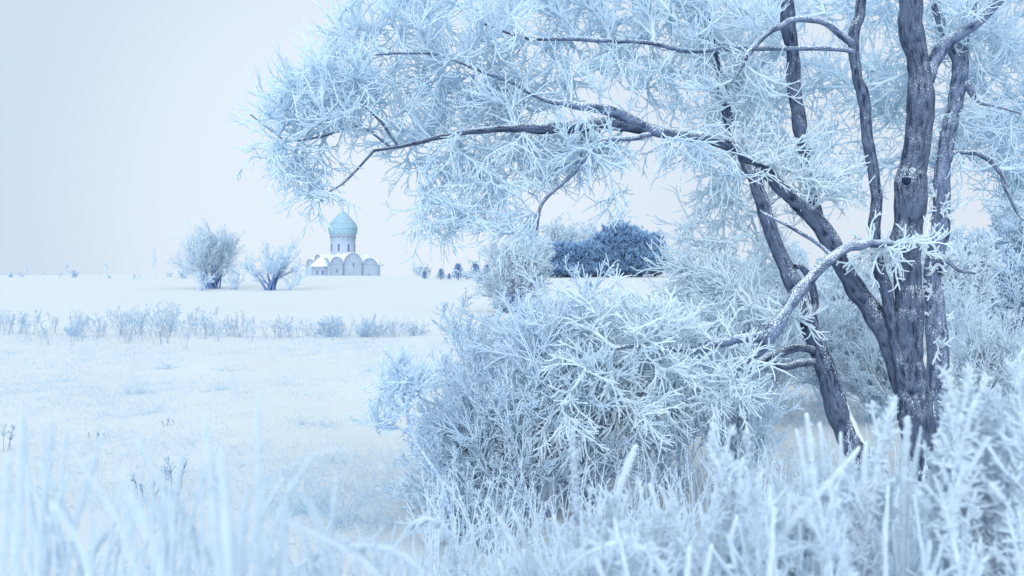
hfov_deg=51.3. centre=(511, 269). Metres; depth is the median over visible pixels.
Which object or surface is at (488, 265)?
young pine
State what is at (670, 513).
frosted weed
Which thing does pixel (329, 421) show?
grass tuft
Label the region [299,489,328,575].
frosted weed
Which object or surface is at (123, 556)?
frosted weed
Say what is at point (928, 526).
frosted weed
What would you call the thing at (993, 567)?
frosted weed
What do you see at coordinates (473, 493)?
frosted shrub
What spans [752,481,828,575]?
frosted weed
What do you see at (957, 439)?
frosted weed
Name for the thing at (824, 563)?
frosted weed
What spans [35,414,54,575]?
frosted weed
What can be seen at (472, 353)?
frosted shrub
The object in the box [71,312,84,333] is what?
dry weed
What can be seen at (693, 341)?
frosted shrub
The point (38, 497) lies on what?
frosted weed
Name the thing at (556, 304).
frosted shrub
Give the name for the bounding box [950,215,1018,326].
frosted tree
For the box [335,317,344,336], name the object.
dry weed
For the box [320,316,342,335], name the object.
dry weed
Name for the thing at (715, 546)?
frosted weed
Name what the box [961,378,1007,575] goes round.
frosted weed
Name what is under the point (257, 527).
frosted weed
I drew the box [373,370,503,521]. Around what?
frosted shrub
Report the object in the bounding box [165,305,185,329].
dry weed
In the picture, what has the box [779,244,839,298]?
frosted tree
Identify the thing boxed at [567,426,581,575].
frosted weed
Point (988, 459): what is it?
frosted weed
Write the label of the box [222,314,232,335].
dry weed
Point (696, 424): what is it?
frosted shrub
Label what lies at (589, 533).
frosted weed
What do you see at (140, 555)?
frosted weed
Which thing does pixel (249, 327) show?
dry weed
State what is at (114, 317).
dry weed
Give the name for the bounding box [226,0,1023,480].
frosted tree
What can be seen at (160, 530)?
frosted weed
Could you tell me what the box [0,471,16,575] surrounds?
frosted weed
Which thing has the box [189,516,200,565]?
frosted weed
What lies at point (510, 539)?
frosted weed
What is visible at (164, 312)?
dry weed
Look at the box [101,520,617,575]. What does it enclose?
frosted undergrowth
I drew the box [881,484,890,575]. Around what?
frosted weed
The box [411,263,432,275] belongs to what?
frosted shrub
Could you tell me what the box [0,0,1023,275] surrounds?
sky
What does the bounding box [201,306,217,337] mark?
dry weed
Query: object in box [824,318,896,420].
frosted shrub
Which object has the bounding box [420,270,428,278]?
young pine
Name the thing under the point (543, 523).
arching weed
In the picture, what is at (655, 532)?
frosted weed
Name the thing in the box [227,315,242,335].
dry weed
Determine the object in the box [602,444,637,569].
frosted weed
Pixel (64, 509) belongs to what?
frosted weed
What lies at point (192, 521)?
frosted weed
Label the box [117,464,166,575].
frosted weed
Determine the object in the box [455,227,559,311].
frosted tree
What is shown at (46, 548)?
frosted weed
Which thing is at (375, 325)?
dry weed
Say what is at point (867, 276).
frosted tree
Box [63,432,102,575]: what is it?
frosted weed
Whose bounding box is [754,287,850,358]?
frosted shrub
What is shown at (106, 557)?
frosted weed
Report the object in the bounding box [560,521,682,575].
arching weed
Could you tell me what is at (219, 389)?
grass tuft
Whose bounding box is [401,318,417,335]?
dry weed
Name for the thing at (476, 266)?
young pine
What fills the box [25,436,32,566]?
frosted weed
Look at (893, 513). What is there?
frosted weed
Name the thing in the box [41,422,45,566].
frosted weed
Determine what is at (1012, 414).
frosted shrub
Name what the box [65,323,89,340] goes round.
dry weed
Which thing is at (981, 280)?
frosted tree
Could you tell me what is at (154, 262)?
bare sapling
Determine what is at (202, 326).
dry weed
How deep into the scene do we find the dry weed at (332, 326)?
26.95 m
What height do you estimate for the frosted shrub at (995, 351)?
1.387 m
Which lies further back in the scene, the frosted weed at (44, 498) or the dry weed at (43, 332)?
the dry weed at (43, 332)
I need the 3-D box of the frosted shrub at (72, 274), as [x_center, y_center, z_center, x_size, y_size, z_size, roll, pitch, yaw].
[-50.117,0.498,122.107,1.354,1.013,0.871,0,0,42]
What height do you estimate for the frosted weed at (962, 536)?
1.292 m
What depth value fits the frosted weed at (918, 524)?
2.21 m
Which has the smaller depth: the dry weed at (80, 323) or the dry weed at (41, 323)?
the dry weed at (41, 323)
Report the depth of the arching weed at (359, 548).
1.70 m
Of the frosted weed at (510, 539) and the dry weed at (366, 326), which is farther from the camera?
the dry weed at (366, 326)
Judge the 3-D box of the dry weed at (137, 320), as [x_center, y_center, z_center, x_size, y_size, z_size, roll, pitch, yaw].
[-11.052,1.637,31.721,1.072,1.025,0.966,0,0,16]
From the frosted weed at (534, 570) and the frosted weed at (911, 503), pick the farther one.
the frosted weed at (534, 570)
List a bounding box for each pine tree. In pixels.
[542,238,614,276]
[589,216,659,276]
[647,230,668,275]
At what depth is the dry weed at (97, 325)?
29.69 m
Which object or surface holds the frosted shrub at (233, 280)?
on the snow ground at (402, 299)
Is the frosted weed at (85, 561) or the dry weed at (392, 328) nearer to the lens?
the frosted weed at (85, 561)
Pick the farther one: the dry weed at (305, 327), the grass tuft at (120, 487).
the dry weed at (305, 327)
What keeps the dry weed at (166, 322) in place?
on the snow ground at (402, 299)
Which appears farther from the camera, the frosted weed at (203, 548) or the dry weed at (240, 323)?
the dry weed at (240, 323)
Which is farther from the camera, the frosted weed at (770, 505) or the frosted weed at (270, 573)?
the frosted weed at (770, 505)
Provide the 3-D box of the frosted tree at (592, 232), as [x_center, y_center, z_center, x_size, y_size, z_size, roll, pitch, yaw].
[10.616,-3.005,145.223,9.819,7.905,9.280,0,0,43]
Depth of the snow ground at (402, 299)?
15.56 m
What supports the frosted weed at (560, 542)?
on the snow ground at (402, 299)
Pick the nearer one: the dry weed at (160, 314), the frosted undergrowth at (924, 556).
the frosted undergrowth at (924, 556)
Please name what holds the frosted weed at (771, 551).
on the snow ground at (402, 299)
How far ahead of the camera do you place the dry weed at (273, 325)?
30.07 m
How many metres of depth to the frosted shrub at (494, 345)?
12.94 m
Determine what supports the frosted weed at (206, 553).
on the snow ground at (402, 299)
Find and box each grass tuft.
[67,462,169,506]
[83,468,233,528]
[112,377,151,394]
[150,353,187,369]
[206,378,240,390]
[211,354,249,370]
[232,462,373,520]
[262,486,391,539]
[271,474,416,538]
[273,409,315,424]
[305,446,428,500]
[309,403,361,428]
[309,449,351,463]
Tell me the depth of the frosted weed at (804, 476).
2.50 m
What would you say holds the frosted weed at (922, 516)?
on the snow ground at (402, 299)
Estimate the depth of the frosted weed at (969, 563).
1.94 m
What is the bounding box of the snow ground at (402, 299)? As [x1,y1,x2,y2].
[0,275,1023,575]
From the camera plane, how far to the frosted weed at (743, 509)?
2.55 m
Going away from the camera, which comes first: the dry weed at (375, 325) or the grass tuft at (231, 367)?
the grass tuft at (231, 367)
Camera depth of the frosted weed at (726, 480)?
2.39 m
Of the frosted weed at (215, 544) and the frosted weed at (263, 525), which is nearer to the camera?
the frosted weed at (215, 544)
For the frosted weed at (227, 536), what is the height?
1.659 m
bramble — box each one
[62,324,82,335]
[309,314,346,336]
[352,319,382,336]
[401,321,430,335]
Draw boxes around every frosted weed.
[0,453,10,575]
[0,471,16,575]
[9,493,33,575]
[15,408,26,575]
[16,460,37,574]
[23,473,63,575]
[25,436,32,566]
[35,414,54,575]
[39,462,82,575]
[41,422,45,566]
[41,473,69,575]
[44,499,49,575]
[50,500,93,575]
[52,507,65,567]
[54,425,67,575]
[62,526,66,560]
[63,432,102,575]
[70,450,138,575]
[76,518,119,575]
[85,484,121,575]
[104,497,120,575]
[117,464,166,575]
[117,500,146,575]
[119,471,131,575]
[119,498,138,575]
[125,492,162,575]
[136,440,186,575]
[150,463,154,575]
[154,496,166,574]
[160,477,168,562]
[162,485,171,562]
[166,484,172,570]
[167,500,174,575]
[172,450,182,575]
[180,507,213,575]
[181,501,183,575]
[184,527,201,575]
[186,467,206,575]
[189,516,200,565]
[198,446,204,575]
[199,463,204,573]
[202,417,222,575]
[203,458,235,544]
[215,448,236,575]
[234,484,248,575]
[234,509,251,568]
[244,477,283,575]
[248,447,347,575]
[253,394,261,575]
[260,521,272,575]
[261,468,264,573]
[262,457,310,575]
[272,513,380,575]
[274,512,290,575]
[279,514,291,575]
[296,518,318,575]
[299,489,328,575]
[308,496,338,575]
[327,474,336,575]
[497,516,530,575]
[511,507,538,575]
[549,485,609,575]
[552,516,568,575]
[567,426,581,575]
[596,484,654,575]
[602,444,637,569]
[604,526,619,575]
[605,518,661,575]
[613,517,629,575]
[631,476,689,575]
[631,532,639,571]
[648,483,671,575]
[658,484,682,575]
[662,485,731,575]
[684,545,692,575]
[697,513,753,575]
[698,502,710,574]
[702,543,713,575]
[706,420,754,575]
[717,461,797,575]
[736,514,749,569]
[739,501,746,553]
[741,427,757,495]
[747,471,808,575]
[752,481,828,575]
[763,446,860,575]
[764,516,769,548]
[765,506,777,575]
[768,485,778,575]
[782,491,790,575]
[787,461,855,575]
[795,428,813,575]
[796,462,837,575]
[804,412,819,575]
[814,504,833,571]
[816,421,826,519]
[820,395,905,575]
[820,529,834,575]
[826,479,842,574]
[836,431,844,574]
[840,482,847,544]
[854,462,909,575]
[858,441,869,575]
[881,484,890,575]
[890,524,900,575]
[898,415,911,572]
[899,440,981,575]
[905,362,998,575]
[905,426,922,575]
[912,494,923,575]
[915,502,924,572]
[919,461,1005,575]
[928,498,936,570]
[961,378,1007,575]
[961,531,979,575]
[963,415,998,563]
[970,383,1016,575]
[985,348,1023,575]
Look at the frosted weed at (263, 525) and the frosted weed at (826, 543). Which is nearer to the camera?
the frosted weed at (263, 525)
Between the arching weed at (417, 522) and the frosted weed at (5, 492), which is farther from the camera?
the arching weed at (417, 522)
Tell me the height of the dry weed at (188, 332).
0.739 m
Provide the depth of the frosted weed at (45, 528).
1.73 m
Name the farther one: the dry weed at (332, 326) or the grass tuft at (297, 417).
the dry weed at (332, 326)
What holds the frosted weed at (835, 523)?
on the snow ground at (402, 299)
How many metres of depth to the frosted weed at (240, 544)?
1.14 m
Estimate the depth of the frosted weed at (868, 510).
2.39 m
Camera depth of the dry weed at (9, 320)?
28.74 m
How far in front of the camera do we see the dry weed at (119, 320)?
30.25 m
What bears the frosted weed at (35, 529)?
on the snow ground at (402, 299)
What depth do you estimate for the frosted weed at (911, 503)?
2.39 m
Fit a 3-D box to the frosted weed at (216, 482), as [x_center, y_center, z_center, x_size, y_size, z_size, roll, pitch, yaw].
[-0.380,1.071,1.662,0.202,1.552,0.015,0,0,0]
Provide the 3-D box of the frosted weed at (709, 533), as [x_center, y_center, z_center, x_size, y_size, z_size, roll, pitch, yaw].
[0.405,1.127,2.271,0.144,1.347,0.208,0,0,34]
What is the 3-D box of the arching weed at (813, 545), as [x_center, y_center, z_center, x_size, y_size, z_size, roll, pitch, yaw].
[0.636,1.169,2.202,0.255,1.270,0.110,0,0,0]
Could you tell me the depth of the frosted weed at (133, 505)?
0.95 m
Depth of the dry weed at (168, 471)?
8.77 m
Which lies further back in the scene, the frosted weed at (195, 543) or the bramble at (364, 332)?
the bramble at (364, 332)
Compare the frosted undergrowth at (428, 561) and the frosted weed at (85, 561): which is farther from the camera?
the frosted undergrowth at (428, 561)
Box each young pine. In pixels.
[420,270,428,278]
[437,267,444,278]
[450,263,466,279]
[469,261,484,277]
[482,263,490,274]
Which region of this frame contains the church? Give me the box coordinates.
[302,203,383,275]
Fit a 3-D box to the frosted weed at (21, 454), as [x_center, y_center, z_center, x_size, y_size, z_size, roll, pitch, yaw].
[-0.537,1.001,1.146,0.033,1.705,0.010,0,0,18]
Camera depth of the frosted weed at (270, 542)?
1.34 m
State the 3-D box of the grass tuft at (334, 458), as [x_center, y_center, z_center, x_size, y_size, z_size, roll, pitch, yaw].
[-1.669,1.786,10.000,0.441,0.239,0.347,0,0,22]
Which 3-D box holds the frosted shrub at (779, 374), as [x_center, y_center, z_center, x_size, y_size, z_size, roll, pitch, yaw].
[2.965,0.903,13.025,1.718,1.808,1.760,0,0,-35]
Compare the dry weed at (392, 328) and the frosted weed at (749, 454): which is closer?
the frosted weed at (749, 454)
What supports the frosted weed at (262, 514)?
on the snow ground at (402, 299)
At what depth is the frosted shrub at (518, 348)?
7.51 m
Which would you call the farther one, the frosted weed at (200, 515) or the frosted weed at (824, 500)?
the frosted weed at (824, 500)
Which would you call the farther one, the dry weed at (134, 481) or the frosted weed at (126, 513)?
the dry weed at (134, 481)
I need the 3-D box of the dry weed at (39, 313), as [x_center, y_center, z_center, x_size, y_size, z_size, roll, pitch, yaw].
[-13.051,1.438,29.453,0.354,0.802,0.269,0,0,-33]
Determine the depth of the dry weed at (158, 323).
26.14 m
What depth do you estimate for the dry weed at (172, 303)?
32.74 m
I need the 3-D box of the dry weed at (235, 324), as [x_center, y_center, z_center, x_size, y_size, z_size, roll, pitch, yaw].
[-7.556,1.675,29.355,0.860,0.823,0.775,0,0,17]
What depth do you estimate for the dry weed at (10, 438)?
10.76 m
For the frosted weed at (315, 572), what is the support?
on the snow ground at (402, 299)
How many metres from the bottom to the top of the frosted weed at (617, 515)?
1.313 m
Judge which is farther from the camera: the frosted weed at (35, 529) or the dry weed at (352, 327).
the dry weed at (352, 327)
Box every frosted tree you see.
[165,212,245,288]
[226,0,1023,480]
[234,237,304,289]
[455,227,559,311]
[504,0,955,478]
[509,211,594,275]
[570,220,596,241]
[696,238,763,293]
[735,239,810,307]
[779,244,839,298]
[803,252,894,337]
[861,229,922,301]
[882,0,1023,437]
[887,224,1006,334]
[949,228,1023,334]
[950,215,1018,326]
[972,198,1023,317]
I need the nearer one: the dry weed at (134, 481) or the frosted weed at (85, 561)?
the frosted weed at (85, 561)
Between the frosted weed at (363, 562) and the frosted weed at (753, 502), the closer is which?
the frosted weed at (363, 562)
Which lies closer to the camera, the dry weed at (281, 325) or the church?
the dry weed at (281, 325)
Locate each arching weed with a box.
[274,527,430,575]
[394,511,471,575]
[463,515,528,575]
[529,516,571,575]
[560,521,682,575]
[776,530,866,573]
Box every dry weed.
[0,308,17,334]
[0,423,15,450]
[15,314,30,338]
[31,314,53,334]
[33,308,41,334]
[35,318,49,344]
[64,314,81,345]
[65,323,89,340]
[67,309,89,333]
[69,307,82,327]
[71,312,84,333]
[85,318,115,335]
[86,317,102,335]
[106,305,135,334]
[108,309,123,334]
[112,310,151,334]
[116,309,144,342]
[120,313,140,339]
[121,307,160,331]
[125,309,157,340]
[126,304,145,332]
[128,472,159,501]
[143,315,175,336]
[144,300,179,336]
[144,307,163,343]
[145,298,181,336]
[157,305,179,342]
[158,300,180,331]
[160,456,189,487]
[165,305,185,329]
[173,318,193,347]
[179,313,190,336]
[187,305,202,332]
[188,307,204,332]
[193,314,215,337]
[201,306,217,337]
[204,320,222,334]
[207,323,229,340]
[221,315,254,335]
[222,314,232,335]
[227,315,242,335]
[228,310,249,335]
[241,315,257,339]
[251,318,279,337]
[265,316,293,336]
[272,313,289,337]
[281,320,292,336]
[297,317,310,335]
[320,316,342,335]
[326,318,337,339]
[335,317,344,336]
[335,326,354,338]
[342,315,357,335]
[364,313,376,337]
[366,314,385,336]
[386,319,401,336]
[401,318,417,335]
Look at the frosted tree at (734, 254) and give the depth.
47.90 m
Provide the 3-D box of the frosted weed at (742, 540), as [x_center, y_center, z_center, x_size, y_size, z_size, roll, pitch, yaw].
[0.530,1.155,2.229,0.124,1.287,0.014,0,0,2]
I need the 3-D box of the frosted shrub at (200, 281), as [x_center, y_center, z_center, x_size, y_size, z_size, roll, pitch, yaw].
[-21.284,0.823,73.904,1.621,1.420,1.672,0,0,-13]
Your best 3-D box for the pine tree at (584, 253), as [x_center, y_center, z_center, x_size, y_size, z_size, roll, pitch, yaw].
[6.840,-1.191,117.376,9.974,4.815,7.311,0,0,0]
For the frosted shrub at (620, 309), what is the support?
on the snow ground at (402, 299)
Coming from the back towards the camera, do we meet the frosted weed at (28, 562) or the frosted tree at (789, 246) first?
the frosted tree at (789, 246)
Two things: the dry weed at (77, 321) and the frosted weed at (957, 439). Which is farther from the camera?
the dry weed at (77, 321)
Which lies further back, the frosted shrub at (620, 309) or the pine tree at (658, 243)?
the pine tree at (658, 243)
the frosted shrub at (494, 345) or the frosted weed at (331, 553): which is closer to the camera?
the frosted weed at (331, 553)
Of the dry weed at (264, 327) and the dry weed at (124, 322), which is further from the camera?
the dry weed at (264, 327)
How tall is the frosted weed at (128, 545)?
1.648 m
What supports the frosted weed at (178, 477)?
on the snow ground at (402, 299)
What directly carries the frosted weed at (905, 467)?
on the snow ground at (402, 299)
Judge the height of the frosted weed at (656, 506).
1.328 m
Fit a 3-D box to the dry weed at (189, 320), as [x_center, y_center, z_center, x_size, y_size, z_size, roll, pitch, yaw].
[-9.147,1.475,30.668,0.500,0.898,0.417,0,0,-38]
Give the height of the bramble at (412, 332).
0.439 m
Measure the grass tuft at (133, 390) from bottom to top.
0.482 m
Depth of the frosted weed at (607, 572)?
2.41 m
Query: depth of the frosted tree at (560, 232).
138.90 m
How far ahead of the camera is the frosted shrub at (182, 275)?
111.77 m
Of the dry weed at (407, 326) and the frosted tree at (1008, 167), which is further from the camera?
the dry weed at (407, 326)
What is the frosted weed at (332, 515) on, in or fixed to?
on the snow ground at (402, 299)
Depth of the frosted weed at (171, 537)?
1.17 m
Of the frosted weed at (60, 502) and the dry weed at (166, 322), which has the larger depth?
the dry weed at (166, 322)
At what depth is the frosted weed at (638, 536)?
2.29 m
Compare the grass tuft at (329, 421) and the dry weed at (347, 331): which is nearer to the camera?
the grass tuft at (329, 421)
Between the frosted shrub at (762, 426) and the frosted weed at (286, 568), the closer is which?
the frosted weed at (286, 568)
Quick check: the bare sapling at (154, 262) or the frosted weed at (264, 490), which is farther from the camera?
the bare sapling at (154, 262)
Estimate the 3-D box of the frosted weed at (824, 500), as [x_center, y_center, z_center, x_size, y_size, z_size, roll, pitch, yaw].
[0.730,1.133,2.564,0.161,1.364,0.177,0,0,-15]
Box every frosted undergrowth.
[0,500,526,575]
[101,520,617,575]
[396,424,939,575]
[444,477,1004,575]
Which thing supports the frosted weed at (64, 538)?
on the snow ground at (402, 299)
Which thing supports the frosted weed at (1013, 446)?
on the snow ground at (402, 299)
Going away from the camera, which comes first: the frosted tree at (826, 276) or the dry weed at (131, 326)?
the dry weed at (131, 326)
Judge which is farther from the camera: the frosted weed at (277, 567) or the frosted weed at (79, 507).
the frosted weed at (277, 567)
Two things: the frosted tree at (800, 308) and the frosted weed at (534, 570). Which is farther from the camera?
the frosted tree at (800, 308)
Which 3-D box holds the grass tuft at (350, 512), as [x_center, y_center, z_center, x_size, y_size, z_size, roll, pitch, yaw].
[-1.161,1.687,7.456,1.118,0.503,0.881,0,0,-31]
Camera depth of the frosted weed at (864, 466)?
2.40 m
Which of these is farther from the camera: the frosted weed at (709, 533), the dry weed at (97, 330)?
the dry weed at (97, 330)
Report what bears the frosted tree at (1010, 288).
on the snow ground at (402, 299)
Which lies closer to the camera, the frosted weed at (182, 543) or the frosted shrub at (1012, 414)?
the frosted weed at (182, 543)
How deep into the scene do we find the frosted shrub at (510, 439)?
7.36 m
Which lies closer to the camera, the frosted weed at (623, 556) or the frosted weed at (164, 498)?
the frosted weed at (164, 498)
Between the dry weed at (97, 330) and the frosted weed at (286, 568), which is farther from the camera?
the dry weed at (97, 330)
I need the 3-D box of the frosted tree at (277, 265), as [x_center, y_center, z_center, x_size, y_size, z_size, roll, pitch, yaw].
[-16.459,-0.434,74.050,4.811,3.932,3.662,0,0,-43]
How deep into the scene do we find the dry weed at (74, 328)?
25.10 m
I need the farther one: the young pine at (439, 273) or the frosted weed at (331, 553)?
the young pine at (439, 273)
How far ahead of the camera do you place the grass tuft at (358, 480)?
8.50 m
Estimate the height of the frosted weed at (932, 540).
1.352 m
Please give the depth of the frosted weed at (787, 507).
2.30 m
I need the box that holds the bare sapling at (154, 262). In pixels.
[148,244,157,276]
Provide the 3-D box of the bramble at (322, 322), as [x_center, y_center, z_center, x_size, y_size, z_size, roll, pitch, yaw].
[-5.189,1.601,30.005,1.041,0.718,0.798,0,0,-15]
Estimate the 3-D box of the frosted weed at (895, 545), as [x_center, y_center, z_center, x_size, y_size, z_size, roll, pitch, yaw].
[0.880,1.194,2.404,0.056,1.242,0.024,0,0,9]
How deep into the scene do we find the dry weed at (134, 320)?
30.12 m
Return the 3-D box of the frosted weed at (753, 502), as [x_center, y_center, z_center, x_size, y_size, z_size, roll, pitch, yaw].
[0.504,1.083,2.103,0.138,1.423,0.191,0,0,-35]
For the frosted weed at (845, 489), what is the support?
on the snow ground at (402, 299)
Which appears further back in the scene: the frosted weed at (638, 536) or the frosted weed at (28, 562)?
the frosted weed at (638, 536)
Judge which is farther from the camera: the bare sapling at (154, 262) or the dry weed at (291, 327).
the bare sapling at (154, 262)
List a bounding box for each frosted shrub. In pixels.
[69,270,78,276]
[175,268,191,278]
[193,272,215,290]
[222,267,246,289]
[276,266,305,289]
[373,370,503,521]
[399,340,672,523]
[410,461,528,554]
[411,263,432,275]
[411,287,558,424]
[424,253,699,508]
[456,308,577,372]
[488,294,516,312]
[544,298,790,492]
[546,295,628,337]
[604,284,691,373]
[623,264,791,419]
[679,351,818,492]
[718,274,840,413]
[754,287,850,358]
[781,273,877,405]
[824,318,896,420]
[924,307,1023,412]
[970,384,1017,443]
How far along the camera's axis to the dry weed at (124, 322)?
26.60 m
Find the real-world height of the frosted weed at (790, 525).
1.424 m
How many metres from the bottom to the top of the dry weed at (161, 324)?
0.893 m
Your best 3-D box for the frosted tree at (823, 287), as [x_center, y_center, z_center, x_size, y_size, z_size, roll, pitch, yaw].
[8.788,0.772,27.194,2.693,2.408,2.241,0,0,0]
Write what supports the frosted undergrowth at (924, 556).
on the snow ground at (402, 299)
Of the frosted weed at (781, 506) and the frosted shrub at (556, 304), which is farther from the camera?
the frosted shrub at (556, 304)
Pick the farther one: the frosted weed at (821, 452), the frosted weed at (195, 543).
the frosted weed at (821, 452)
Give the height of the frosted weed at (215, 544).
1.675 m
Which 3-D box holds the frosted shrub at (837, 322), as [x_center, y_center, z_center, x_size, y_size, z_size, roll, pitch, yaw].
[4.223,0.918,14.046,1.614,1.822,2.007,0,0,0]
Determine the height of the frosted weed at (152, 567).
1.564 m
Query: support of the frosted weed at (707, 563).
on the snow ground at (402, 299)
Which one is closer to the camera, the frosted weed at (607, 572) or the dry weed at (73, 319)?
the frosted weed at (607, 572)
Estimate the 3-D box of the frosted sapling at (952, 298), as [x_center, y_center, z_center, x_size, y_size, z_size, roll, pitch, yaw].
[6.287,1.015,14.639,1.236,1.757,1.617,0,0,34]
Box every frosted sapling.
[347,337,452,521]
[924,279,1003,392]
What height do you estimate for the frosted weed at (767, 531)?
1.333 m
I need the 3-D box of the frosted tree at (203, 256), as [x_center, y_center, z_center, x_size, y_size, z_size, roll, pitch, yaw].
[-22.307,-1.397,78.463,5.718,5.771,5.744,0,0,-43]
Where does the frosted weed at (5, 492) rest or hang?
on the snow ground at (402, 299)
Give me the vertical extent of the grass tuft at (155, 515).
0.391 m
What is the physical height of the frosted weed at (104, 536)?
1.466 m
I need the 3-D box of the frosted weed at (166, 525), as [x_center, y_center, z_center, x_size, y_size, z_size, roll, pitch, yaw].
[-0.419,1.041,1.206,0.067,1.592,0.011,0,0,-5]
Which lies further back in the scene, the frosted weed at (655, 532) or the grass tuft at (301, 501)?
the grass tuft at (301, 501)
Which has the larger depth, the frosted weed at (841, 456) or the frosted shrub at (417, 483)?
the frosted shrub at (417, 483)
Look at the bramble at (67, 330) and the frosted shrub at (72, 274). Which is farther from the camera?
the frosted shrub at (72, 274)
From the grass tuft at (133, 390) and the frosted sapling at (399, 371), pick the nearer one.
the frosted sapling at (399, 371)
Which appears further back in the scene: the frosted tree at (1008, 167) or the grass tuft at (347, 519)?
the frosted tree at (1008, 167)
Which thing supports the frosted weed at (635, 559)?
on the snow ground at (402, 299)
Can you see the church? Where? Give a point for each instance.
(342, 258)
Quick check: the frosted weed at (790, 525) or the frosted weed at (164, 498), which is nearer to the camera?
the frosted weed at (164, 498)
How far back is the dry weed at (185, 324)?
29.76 m
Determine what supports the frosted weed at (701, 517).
on the snow ground at (402, 299)
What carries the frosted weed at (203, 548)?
on the snow ground at (402, 299)
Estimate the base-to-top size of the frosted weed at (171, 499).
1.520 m
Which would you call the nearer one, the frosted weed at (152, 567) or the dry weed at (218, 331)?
the frosted weed at (152, 567)
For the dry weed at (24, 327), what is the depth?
27.26 m
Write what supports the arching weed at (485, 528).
on the snow ground at (402, 299)
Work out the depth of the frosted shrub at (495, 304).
42.86 m
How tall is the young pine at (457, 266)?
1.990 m
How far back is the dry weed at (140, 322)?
27.75 m
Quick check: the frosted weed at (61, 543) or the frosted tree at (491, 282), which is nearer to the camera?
the frosted weed at (61, 543)
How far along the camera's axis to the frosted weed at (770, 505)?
1.95 m
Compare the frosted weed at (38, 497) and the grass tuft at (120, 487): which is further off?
the grass tuft at (120, 487)
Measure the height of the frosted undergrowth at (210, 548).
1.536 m
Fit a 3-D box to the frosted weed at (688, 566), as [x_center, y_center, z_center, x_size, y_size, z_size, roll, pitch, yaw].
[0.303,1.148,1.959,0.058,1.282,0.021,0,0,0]
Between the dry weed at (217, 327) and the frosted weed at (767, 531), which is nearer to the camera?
the frosted weed at (767, 531)
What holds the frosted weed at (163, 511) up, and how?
on the snow ground at (402, 299)
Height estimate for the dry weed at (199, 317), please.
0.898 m
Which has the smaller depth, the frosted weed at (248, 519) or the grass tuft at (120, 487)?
the frosted weed at (248, 519)
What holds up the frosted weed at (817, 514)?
on the snow ground at (402, 299)
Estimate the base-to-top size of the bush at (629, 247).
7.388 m
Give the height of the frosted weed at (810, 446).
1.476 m
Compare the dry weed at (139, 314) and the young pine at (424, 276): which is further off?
the young pine at (424, 276)
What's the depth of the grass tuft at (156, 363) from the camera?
20.08 m
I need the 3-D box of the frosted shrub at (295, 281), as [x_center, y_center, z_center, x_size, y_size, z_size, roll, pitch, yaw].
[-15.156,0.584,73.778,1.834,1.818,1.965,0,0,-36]
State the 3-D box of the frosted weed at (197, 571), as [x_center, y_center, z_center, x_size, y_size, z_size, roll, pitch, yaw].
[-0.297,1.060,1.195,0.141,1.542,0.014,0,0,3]
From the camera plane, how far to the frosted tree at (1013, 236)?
29.57 m

